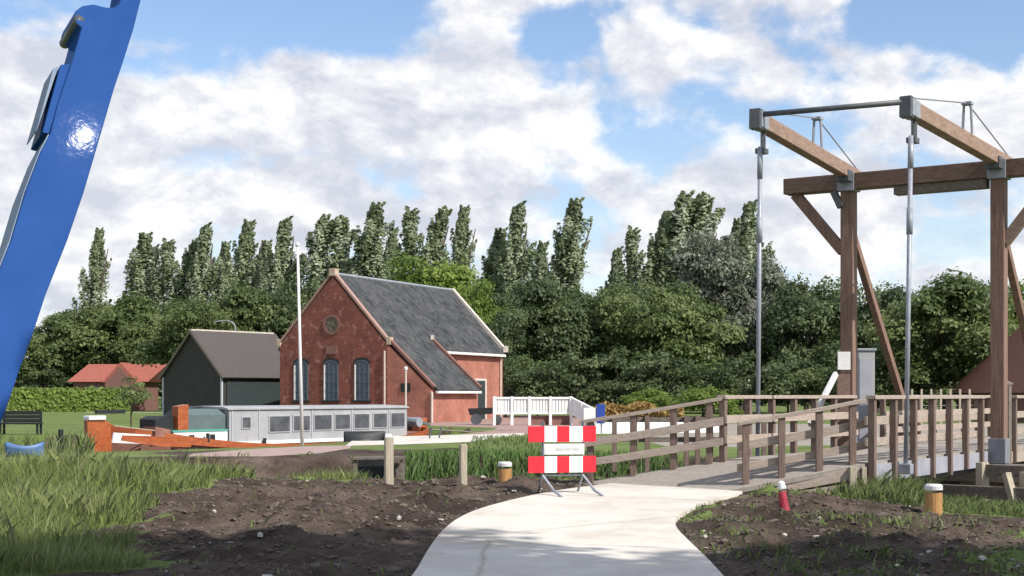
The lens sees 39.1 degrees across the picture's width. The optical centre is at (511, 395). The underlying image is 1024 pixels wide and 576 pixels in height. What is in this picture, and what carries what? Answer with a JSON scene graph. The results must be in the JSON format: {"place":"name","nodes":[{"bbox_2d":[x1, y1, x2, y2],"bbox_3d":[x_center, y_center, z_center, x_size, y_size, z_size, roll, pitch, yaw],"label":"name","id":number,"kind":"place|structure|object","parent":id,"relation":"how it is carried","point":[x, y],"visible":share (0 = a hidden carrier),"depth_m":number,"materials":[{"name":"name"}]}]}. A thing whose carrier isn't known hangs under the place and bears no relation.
{"place":"outdoors","nodes":[
{"label":"outdoors","id":0,"kind":"place"},
{"bbox_2d":[0,443,372,575],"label":"tall grass","id":1,"kind":"structure","parent":0,"point":[62,553],"depth_m":18.00,"materials":[{"name":"plant"}]},
{"bbox_2d":[0,429,557,454],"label":"waterside grass","id":2,"kind":"structure","parent":0,"point":[90,444],"depth_m":40.12,"materials":[{"name":"plant"}]},
{"bbox_2d":[346,433,523,445],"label":"quay pavement","id":3,"kind":"structure","parent":0,"point":[398,440],"depth_m":51.69,"materials":[{"name":"concrete"}]},
{"bbox_2d":[344,431,391,441],"bbox_3d":[-5.056,1.470,50.521,1.669,0.420,0.620,0,0,-12],"label":"punt","id":4,"kind":"object","parent":3,"relation":"on","point":[349,436],"visible":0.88,"depth_m":50.29,"materials":[{"name":"black paint"}]},
{"bbox_2d":[430,416,586,433],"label":"forecourt paving","id":5,"kind":"structure","parent":0,"point":[520,424],"depth_m":78.34,"materials":[{"name":"brick"}]},
{"bbox_2d":[468,407,510,424],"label":"handcart","id":6,"kind":"object","parent":5,"relation":"on","point":[476,414],"visible":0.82,"depth_m":77.60,"materials":[{"name":"black paint"}]},
{"bbox_2d":[493,396,592,424],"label":"white railing","id":7,"kind":"object","parent":5,"relation":"on","point":[571,406],"visible":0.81,"depth_m":76.55,"materials":[{"name":"paint"}]},
{"bbox_2d":[531,416,569,424],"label":"wall","id":8,"kind":"structure","parent":5,"relation":"on","point":[556,420],"depth_m":76.97,"materials":[{"name":"brick"}]},
{"bbox_2d":[0,396,1023,575],"bbox_3d":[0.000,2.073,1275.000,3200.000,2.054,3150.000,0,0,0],"label":"ground","id":9,"kind":"structure","parent":0,"point":[269,466],"depth_m":17.65,"materials":[{"name":"soil"}]},
{"bbox_2d":[0,411,42,434],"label":"bench","id":10,"kind":"object","parent":9,"relation":"on","point":[22,416],"visible":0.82,"depth_m":58.76,"materials":[{"name":"black paint"}]},
{"bbox_2d":[5,441,43,456],"bbox_3d":[-12.708,1.403,37.473,0.969,0.394,0.580,0,0,0],"label":"dinghy","id":11,"kind":"object","parent":9,"relation":"on","point":[10,447],"visible":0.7,"depth_m":37.30,"materials":[{"name":"blue plastic"}]},
{"bbox_2d":[14,326,77,387],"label":"broadleaf tree","id":12,"kind":"object","parent":9,"relation":"on","point":[28,364],"visible":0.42,"depth_m":159.10,"materials":[{"name":"green plant"}]},
{"bbox_2d":[19,363,73,387],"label":"shrub","id":13,"kind":"object","parent":9,"relation":"on","point":[47,383],"visible":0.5,"depth_m":157.96,"materials":[{"name":"green plant"}]},
{"bbox_2d":[0,0,139,423],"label":"crane boom","id":14,"kind":"object","parent":9,"relation":"on","point":[73,106],"visible":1,"depth_m":12.82,"materials":[{"name":"metal"}]},
{"bbox_2d":[6,385,134,411],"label":"hedge","id":15,"kind":"object","parent":9,"relation":"on","point":[77,399],"visible":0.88,"depth_m":139.07,"materials":[{"name":"green plant"}]},
{"bbox_2d":[29,305,130,387],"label":"broadleaf tree","id":16,"kind":"object","parent":9,"relation":"on","point":[59,325],"visible":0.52,"depth_m":160.53,"materials":[{"name":"green plant"}]},
{"bbox_2d":[70,227,111,311],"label":"poplar","id":17,"kind":"object","parent":9,"relation":"on","point":[94,285],"visible":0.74,"depth_m":167.16,"materials":[{"name":"green plant"}]},
{"bbox_2d":[65,290,164,368],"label":"broadleaf tree","id":18,"kind":"object","parent":9,"relation":"on","point":[124,310],"visible":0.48,"depth_m":161.25,"materials":[{"name":"green plant"}]},
{"bbox_2d":[67,362,166,410],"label":"red cottage","id":19,"kind":"structure","parent":9,"relation":"on","point":[104,375],"depth_m":150.73,"materials":[{"name":"tile"}]},
{"bbox_2d":[109,375,152,426],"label":"young tree","id":20,"kind":"object","parent":9,"relation":"on","point":[132,393],"visible":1,"depth_m":65.80,"materials":[{"name":"green plant"}]},
{"bbox_2d":[110,232,160,361],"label":"poplar","id":21,"kind":"object","parent":9,"relation":"on","point":[138,276],"visible":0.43,"depth_m":166.77,"materials":[{"name":"green plant"}]},
{"bbox_2d":[105,309,180,390],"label":"broadleaf tree","id":22,"kind":"object","parent":9,"relation":"on","point":[140,332],"visible":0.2,"depth_m":157.21,"materials":[{"name":"green plant"}]},
{"bbox_2d":[151,237,198,408],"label":"poplar","id":23,"kind":"object","parent":9,"relation":"on","point":[177,283],"visible":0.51,"depth_m":165.50,"materials":[{"name":"green plant"}]},
{"bbox_2d":[127,294,254,381],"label":"broadleaf tree","id":24,"kind":"object","parent":9,"relation":"on","point":[182,317],"visible":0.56,"depth_m":137.53,"materials":[{"name":"green plant"}]},
{"bbox_2d":[185,221,220,306],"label":"poplar","id":25,"kind":"object","parent":9,"relation":"on","point":[200,277],"visible":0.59,"depth_m":163.22,"materials":[{"name":"green plant"}]},
{"bbox_2d":[158,329,279,415],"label":"tarred shed","id":26,"kind":"structure","parent":9,"relation":"on","point":[203,367],"depth_m":94.21,"materials":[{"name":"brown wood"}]},
{"bbox_2d":[226,380,279,405],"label":"wall","id":27,"kind":"structure","parent":26,"relation":"in","point":[238,392],"depth_m":93.92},
{"bbox_2d":[211,240,235,303],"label":"poplar","id":28,"kind":"object","parent":9,"relation":"on","point":[224,256],"visible":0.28,"depth_m":175.37,"materials":[{"name":"green plant"}]},
{"bbox_2d":[210,218,263,307],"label":"poplar","id":29,"kind":"object","parent":9,"relation":"on","point":[246,261],"visible":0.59,"depth_m":161.35,"materials":[{"name":"green plant"}]},
{"bbox_2d":[204,277,306,336],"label":"broadleaf tree","id":30,"kind":"object","parent":9,"relation":"on","point":[249,303],"visible":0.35,"depth_m":138.96,"materials":[{"name":"green plant"}]},
{"bbox_2d":[254,239,273,296],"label":"poplar","id":31,"kind":"object","parent":9,"relation":"on","point":[266,247],"visible":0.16,"depth_m":171.05,"materials":[{"name":"green plant"}]},
{"bbox_2d":[189,445,350,455],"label":"towpath","id":32,"kind":"structure","parent":9,"relation":"on","point":[286,451],"depth_m":40.69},
{"bbox_2d":[295,242,303,446],"bbox_3d":[-6.619,-1.534,44.900,0.282,6.471,0.143,0,0,0],"label":"flagpole","id":33,"kind":"object","parent":32,"relation":"on","point":[297,244],"visible":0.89,"depth_m":44.86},
{"bbox_2d":[260,215,301,302],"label":"poplar","id":34,"kind":"object","parent":9,"relation":"on","point":[283,255],"visible":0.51,"depth_m":159.34,"materials":[{"name":"green plant"}]},
{"bbox_2d":[254,273,324,338],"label":"broadleaf tree","id":35,"kind":"object","parent":9,"relation":"on","point":[290,312],"visible":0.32,"depth_m":139.22,"materials":[{"name":"green plant"}]},
{"bbox_2d":[274,214,357,289],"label":"poplar","id":36,"kind":"object","parent":9,"relation":"on","point":[327,236],"visible":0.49,"depth_m":157.39,"materials":[{"name":"green plant"}]},
{"bbox_2d":[348,201,394,278],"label":"poplar","id":37,"kind":"object","parent":9,"relation":"on","point":[368,257],"visible":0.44,"depth_m":155.84,"materials":[{"name":"green plant"}]},
{"bbox_2d":[384,437,393,484],"bbox_3d":[-2.022,1.212,23.633,0.135,1.051,0.135,0,0,-17],"label":"mooring post","id":38,"kind":"object","parent":9,"relation":"on","point":[388,460],"visible":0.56,"depth_m":23.57,"materials":[{"name":"brown wood"}]},
{"bbox_2d":[276,268,507,422],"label":"brick house","id":39,"kind":"structure","parent":9,"relation":"on","point":[365,340],"depth_m":87.19,"materials":[{"name":"brick"}]},
{"bbox_2d":[291,358,309,401],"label":"window","id":40,"kind":"structure","parent":39,"relation":"in","point":[305,363],"depth_m":87.54,"materials":[{"name":"grey glass"}]},
{"bbox_2d":[321,358,339,401],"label":"window","id":41,"kind":"structure","parent":39,"relation":"in","point":[330,364],"depth_m":86.65,"materials":[{"name":"grey glass"}]},
{"bbox_2d":[352,357,370,401],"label":"window","id":42,"kind":"structure","parent":39,"relation":"in","point":[361,367],"depth_m":85.70,"materials":[{"name":"grey glass"}]},
{"bbox_2d":[391,205,452,278],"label":"poplar","id":43,"kind":"object","parent":9,"relation":"on","point":[436,230],"visible":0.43,"depth_m":155.52,"materials":[{"name":"green plant"}]},
{"bbox_2d":[383,248,488,293],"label":"broadleaf tree","id":44,"kind":"object","parent":9,"relation":"on","point":[452,276],"visible":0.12,"depth_m":122.86,"materials":[{"name":"green plant"}]},
{"bbox_2d":[441,204,477,276],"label":"poplar","id":45,"kind":"object","parent":9,"relation":"on","point":[460,240],"visible":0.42,"depth_m":155.21,"materials":[{"name":"green plant"}]},
{"bbox_2d":[459,444,466,484],"bbox_3d":[-0.757,1.221,22.354,0.105,0.921,0.105,0,0,-17],"label":"mooring post","id":46,"kind":"object","parent":9,"relation":"on","point":[462,463],"visible":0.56,"depth_m":22.31,"materials":[{"name":"brown wood"}]},
{"bbox_2d":[453,273,520,351],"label":"broadleaf tree","id":47,"kind":"object","parent":9,"relation":"on","point":[477,301],"visible":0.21,"depth_m":119.43,"materials":[{"name":"green plant"}]},
{"bbox_2d":[480,227,507,298],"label":"poplar","id":48,"kind":"object","parent":9,"relation":"on","point":[488,268],"visible":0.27,"depth_m":156.07,"materials":[{"name":"green plant"}]},
{"bbox_2d":[485,304,530,392],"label":"broadleaf tree","id":49,"kind":"object","parent":9,"relation":"on","point":[506,327],"visible":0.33,"depth_m":115.11,"materials":[{"name":"green plant"}]},
{"bbox_2d":[492,200,537,409],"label":"poplar","id":50,"kind":"object","parent":9,"relation":"on","point":[513,262],"visible":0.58,"depth_m":153.12,"materials":[{"name":"green plant"}]},
{"bbox_2d":[489,286,549,396],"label":"broadleaf tree","id":51,"kind":"object","parent":9,"relation":"on","point":[499,301],"visible":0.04,"depth_m":127.78,"materials":[{"name":"green plant"}]},
{"bbox_2d":[503,356,548,416],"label":"shrub","id":52,"kind":"object","parent":9,"relation":"on","point":[516,381],"visible":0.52,"depth_m":102.73,"materials":[{"name":"green plant"}]},
{"bbox_2d":[526,240,551,286],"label":"poplar","id":53,"kind":"object","parent":9,"relation":"on","point":[541,265],"visible":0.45,"depth_m":169.66,"materials":[{"name":"green plant"}]},
{"bbox_2d":[404,448,683,480],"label":"reeds","id":54,"kind":"object","parent":9,"relation":"on","point":[413,456],"visible":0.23,"depth_m":37.74,"materials":[{"name":"plant"}]},
{"bbox_2d":[503,352,586,415],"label":"shrub","id":55,"kind":"object","parent":9,"relation":"on","point":[529,364],"visible":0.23,"depth_m":105.43,"materials":[{"name":"green plant"}]},
{"bbox_2d":[501,274,607,396],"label":"broadleaf tree","id":56,"kind":"object","parent":9,"relation":"on","point":[574,325],"visible":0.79,"depth_m":119.93,"materials":[{"name":"green plant"}]},
{"bbox_2d":[89,471,1023,575],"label":"weeds","id":57,"kind":"object","parent":9,"relation":"on","point":[888,548],"visible":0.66,"depth_m":14.70,"materials":[{"name":"green plant"}]},
{"bbox_2d":[106,473,1023,575],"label":"soil clods","id":58,"kind":"object","parent":9,"relation":"on","point":[392,570],"visible":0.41,"depth_m":16.48,"materials":[{"name":"soil"}]},
{"bbox_2d":[547,197,592,409],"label":"poplar","id":59,"kind":"object","parent":9,"relation":"on","point":[566,262],"visible":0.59,"depth_m":151.39,"materials":[{"name":"green plant"}]},
{"bbox_2d":[523,349,619,405],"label":"shrub","id":60,"kind":"object","parent":9,"relation":"on","point":[603,390],"visible":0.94,"depth_m":102.84,"materials":[{"name":"green plant"}]},
{"bbox_2d":[583,404,604,434],"bbox_3d":[3.311,1.005,58.000,0.860,1.290,0.160,0,0,0],"label":"information board","id":61,"kind":"object","parent":9,"relation":"on","point":[596,412],"visible":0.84,"depth_m":57.96,"materials":[{"name":"white paint"}]},
{"bbox_2d":[544,283,645,406],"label":"broadleaf tree","id":62,"kind":"object","parent":9,"relation":"on","point":[577,293],"visible":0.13,"depth_m":123.90,"materials":[{"name":"green plant"}]},
{"bbox_2d":[600,246,630,402],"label":"poplar","id":63,"kind":"object","parent":9,"relation":"on","point":[617,252],"visible":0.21,"depth_m":165.71,"materials":[{"name":"green plant"}]},
{"bbox_2d":[567,346,667,404],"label":"shrub","id":64,"kind":"object","parent":9,"relation":"on","point":[615,361],"visible":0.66,"depth_m":104.71,"materials":[{"name":"green plant"}]},
{"bbox_2d":[591,274,660,404],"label":"broadleaf tree","id":65,"kind":"object","parent":9,"relation":"on","point":[640,288],"visible":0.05,"depth_m":127.83,"materials":[{"name":"green plant"}]},
{"bbox_2d":[594,401,683,416],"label":"yellow brush","id":66,"kind":"object","parent":9,"relation":"on","point":[612,408],"visible":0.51,"depth_m":75.22,"materials":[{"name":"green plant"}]},
{"bbox_2d":[615,225,671,290],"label":"poplar","id":67,"kind":"object","parent":9,"relation":"on","point":[634,263],"visible":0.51,"depth_m":149.54,"materials":[{"name":"green plant"}]},
{"bbox_2d":[618,388,692,410],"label":"shrub","id":68,"kind":"object","parent":9,"relation":"on","point":[651,394],"visible":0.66,"depth_m":91.00,"materials":[{"name":"green plant"}]},
{"bbox_2d":[594,422,718,433],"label":"white quay wall","id":69,"kind":"structure","parent":9,"relation":"on","point":[623,427],"depth_m":60.32,"materials":[{"name":"paint"}]},
{"bbox_2d":[616,349,714,403],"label":"shrub","id":70,"kind":"object","parent":9,"relation":"on","point":[678,390],"visible":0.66,"depth_m":103.17,"materials":[{"name":"green plant"}]},
{"bbox_2d":[586,278,749,372],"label":"broadleaf tree","id":71,"kind":"object","parent":9,"relation":"on","point":[667,314],"visible":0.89,"depth_m":119.89,"materials":[{"name":"green plant"}]},
{"bbox_2d":[626,190,725,401],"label":"poplar","id":72,"kind":"object","parent":9,"relation":"on","point":[690,215],"visible":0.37,"depth_m":149.34,"materials":[{"name":"green plant"}]},
{"bbox_2d":[601,415,766,471],"bbox_3d":[4.174,1.140,34.025,4.118,1.320,0.160,0,0,0],"label":"yard fence","id":73,"kind":"object","parent":9,"relation":"on","point":[648,419],"visible":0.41,"depth_m":33.95,"materials":[{"name":"brown wood"}]},
{"bbox_2d":[651,354,747,416],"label":"shrub","id":74,"kind":"object","parent":9,"relation":"on","point":[678,374],"visible":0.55,"depth_m":104.21,"materials":[{"name":"green plant"}]},
{"bbox_2d":[659,385,743,416],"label":"shrub","id":75,"kind":"object","parent":9,"relation":"on","point":[697,394],"visible":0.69,"depth_m":89.55,"materials":[{"name":"green plant"}]},
{"bbox_2d":[666,230,755,412],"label":"broadleaf tree","id":76,"kind":"object","parent":9,"relation":"on","point":[710,271],"visible":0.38,"depth_m":127.87,"materials":[{"name":"green plant"}]},
{"bbox_2d":[582,460,866,493],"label":"approach ramp","id":77,"kind":"structure","parent":9,"relation":"on","point":[725,475],"depth_m":21.80,"materials":[{"name":"grey concrete"}]},
{"bbox_2d":[579,397,723,483],"bbox_3d":[2.223,0.828,23.007,2.331,1.605,0.186,0,0,17],"label":"timber railing","id":78,"kind":"object","parent":77,"relation":"attached to","point":[673,429],"visible":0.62,"depth_m":22.89,"materials":[{"name":"brown wood"}]},
{"bbox_2d":[737,398,868,487],"bbox_3d":[4.347,0.734,21.453,1.962,1.403,0.188,0,0,4],"label":"timber railing","id":79,"kind":"object","parent":77,"relation":"attached to","point":[818,454],"visible":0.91,"depth_m":21.45,"materials":[{"name":"brown wood"}]},
{"bbox_2d":[721,199,775,410],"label":"poplar","id":80,"kind":"object","parent":9,"relation":"on","point":[746,238],"visible":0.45,"depth_m":147.77,"materials":[{"name":"green plant"}]},
{"bbox_2d":[706,350,795,409],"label":"shrub","id":81,"kind":"object","parent":9,"relation":"on","point":[768,379],"visible":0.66,"depth_m":102.73,"materials":[{"name":"green plant"}]},
{"bbox_2d":[711,253,804,412],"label":"broadleaf tree","id":82,"kind":"object","parent":9,"relation":"on","point":[743,299],"visible":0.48,"depth_m":126.20,"materials":[{"name":"green plant"}]},
{"bbox_2d":[749,351,836,412],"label":"shrub","id":83,"kind":"object","parent":9,"relation":"on","point":[797,365],"visible":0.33,"depth_m":105.37,"materials":[{"name":"green plant"}]},
{"bbox_2d":[749,272,871,409],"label":"broadleaf tree","id":84,"kind":"object","parent":9,"relation":"on","point":[795,312],"visible":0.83,"depth_m":119.46,"materials":[{"name":"green plant"}]},
{"bbox_2d":[617,424,1023,446],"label":"gravel yard","id":85,"kind":"structure","parent":9,"relation":"on","point":[731,429],"depth_m":59.93,"materials":[{"name":"gravel"}]},
{"bbox_2d":[779,362,875,405],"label":"shrub","id":86,"kind":"object","parent":9,"relation":"on","point":[814,380],"visible":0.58,"depth_m":103.09,"materials":[{"name":"green plant"}]},
{"bbox_2d":[804,287,875,381],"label":"broadleaf tree","id":87,"kind":"object","parent":9,"relation":"on","point":[822,335],"visible":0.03,"depth_m":127.30,"materials":[{"name":"green plant"}]},
{"bbox_2d":[824,280,917,412],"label":"broadleaf tree","id":88,"kind":"object","parent":9,"relation":"on","point":[890,295],"visible":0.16,"depth_m":125.65,"materials":[{"name":"green plant"}]},
{"bbox_2d":[728,95,1023,505],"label":"drawbridge","id":89,"kind":"object","parent":9,"relation":"on","point":[994,170],"visible":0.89,"depth_m":26.54,"materials":[{"name":"brown wood"}]},
{"bbox_2d":[717,395,857,461],"bbox_3d":[4.910,0.680,25.036,0.172,1.360,5.810,0,0,34],"label":"timber railing","id":90,"kind":"object","parent":89,"relation":"attached to","point":[833,415],"visible":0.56,"depth_m":24.23,"materials":[{"name":"brown wood"}]},
{"bbox_2d":[837,352,849,446],"bbox_3d":[6.271,0.140,27.230,0.240,1.920,0.090,0,0,0],"label":"notice sign","id":91,"kind":"object","parent":89,"relation":"attached to","point":[843,384],"visible":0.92,"depth_m":27.23,"materials":[{"name":"white wood"}]},
{"bbox_2d":[864,395,985,484],"bbox_3d":[6.904,0.680,23.706,0.172,1.360,5.810,0,0,34],"label":"timber railing","id":92,"kind":"object","parent":89,"relation":"attached to","point":[872,421],"visible":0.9,"depth_m":23.50,"materials":[{"name":"brown wood"}]},
{"bbox_2d":[833,355,941,407],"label":"shrub","id":93,"kind":"object","parent":9,"relation":"on","point":[883,368],"visible":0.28,"depth_m":98.52,"materials":[{"name":"green plant"}]},
{"bbox_2d":[814,468,1023,517],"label":"bank grass","id":94,"kind":"structure","parent":9,"relation":"on","point":[908,491],"depth_m":20.26,"materials":[{"name":"plant"}]},
{"bbox_2d":[875,360,966,409],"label":"shrub","id":95,"kind":"object","parent":9,"relation":"on","point":[933,374],"visible":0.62,"depth_m":97.56,"materials":[{"name":"green plant"}]},
{"bbox_2d":[823,436,1023,498],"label":"fixed span","id":96,"kind":"object","parent":9,"relation":"on","point":[968,478],"visible":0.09,"depth_m":27.59,"materials":[{"name":"wood"}]},
{"bbox_2d":[857,348,876,441],"bbox_3d":[7.228,0.072,29.500,0.400,2.055,0.360,0,0,0],"label":"control cabinet","id":97,"kind":"object","parent":96,"relation":"on","point":[865,371],"visible":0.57,"depth_m":29.34,"materials":[{"name":"grey metal"}]},
{"bbox_2d":[880,395,989,445],"bbox_3d":[9.568,0.650,32.020,0.172,1.300,7.840,0,0,34],"label":"timber railing","id":98,"kind":"object","parent":96,"relation":"attached to","point":[884,429],"visible":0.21,"depth_m":30.76,"materials":[{"name":"brown wood"}]},
{"bbox_2d":[1012,395,1023,461],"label":"timber railing","id":99,"kind":"object","parent":96,"relation":"attached to","point":[1016,414],"visible":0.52,"depth_m":27.90,"materials":[{"name":"brown wood"}]},
{"bbox_2d":[924,484,942,514],"bbox_3d":[5.468,1.458,18.676,0.232,0.617,0.232,0,0,0],"label":"bollard","id":100,"kind":"object","parent":9,"relation":"on","point":[933,501],"visible":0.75,"depth_m":18.59,"materials":[{"name":"orange wood"}]},
{"bbox_2d":[862,266,1023,409],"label":"broadleaf tree","id":101,"kind":"object","parent":9,"relation":"on","point":[953,304],"visible":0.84,"depth_m":97.11,"materials":[{"name":"green plant"}]},
{"bbox_2d":[0,0,1023,358],"label":"sky","id":102,"kind":"structure","parent":0,"point":[225,113],"materials":[{"name":"blue"}]},
{"bbox_2d":[412,483,741,575],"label":"concrete path","id":103,"kind":"structure","parent":0,"point":[624,530],"depth_m":15.64,"materials":[{"name":"concrete"}]},
{"bbox_2d":[528,422,604,496],"bbox_3d":[0.746,0.909,20.567,1.010,1.059,0.978,0,0,-14],"label":"road barrier","id":104,"kind":"object","parent":103,"relation":"on","point":[543,464],"visible":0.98,"depth_m":20.66,"materials":[{"name":"white paint"}]},
{"bbox_2d":[952,327,1023,421],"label":"rose roof barn","id":105,"kind":"structure","parent":0,"point":[976,380],"depth_m":91.43,"materials":[{"name":"tile"}]},
{"label":"inlet water","id":106,"kind":"structure","parent":0,"visible":0},
{"bbox_2d":[353,456,404,479],"bbox_3d":[-3.187,2.130,34.610,1.239,1.340,0.440,0,0,0],"label":"culvert frame","id":107,"kind":"object","parent":106,"relation":"in","point":[374,465],"visible":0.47,"depth_m":34.77,"materials":[{"name":"grey concrete"}]},
{"bbox_2d":[939,462,1023,505],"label":"timber fender","id":108,"kind":"object","parent":106,"relation":"in","point":[984,472],"visible":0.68,"depth_m":22.84,"materials":[{"name":"brown wood"}]},
{"label":"canal water","id":109,"kind":"structure","parent":0,"visible":0},
{"bbox_2d":[83,404,513,451],"bbox_3d":[-9.195,1.650,60.072,19.751,2.600,6.189,0,0,-44],"label":"barge","id":110,"kind":"object","parent":109,"relation":"on","point":[184,426],"visible":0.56,"depth_m":56.61,"materials":[{"name":"white paint"}]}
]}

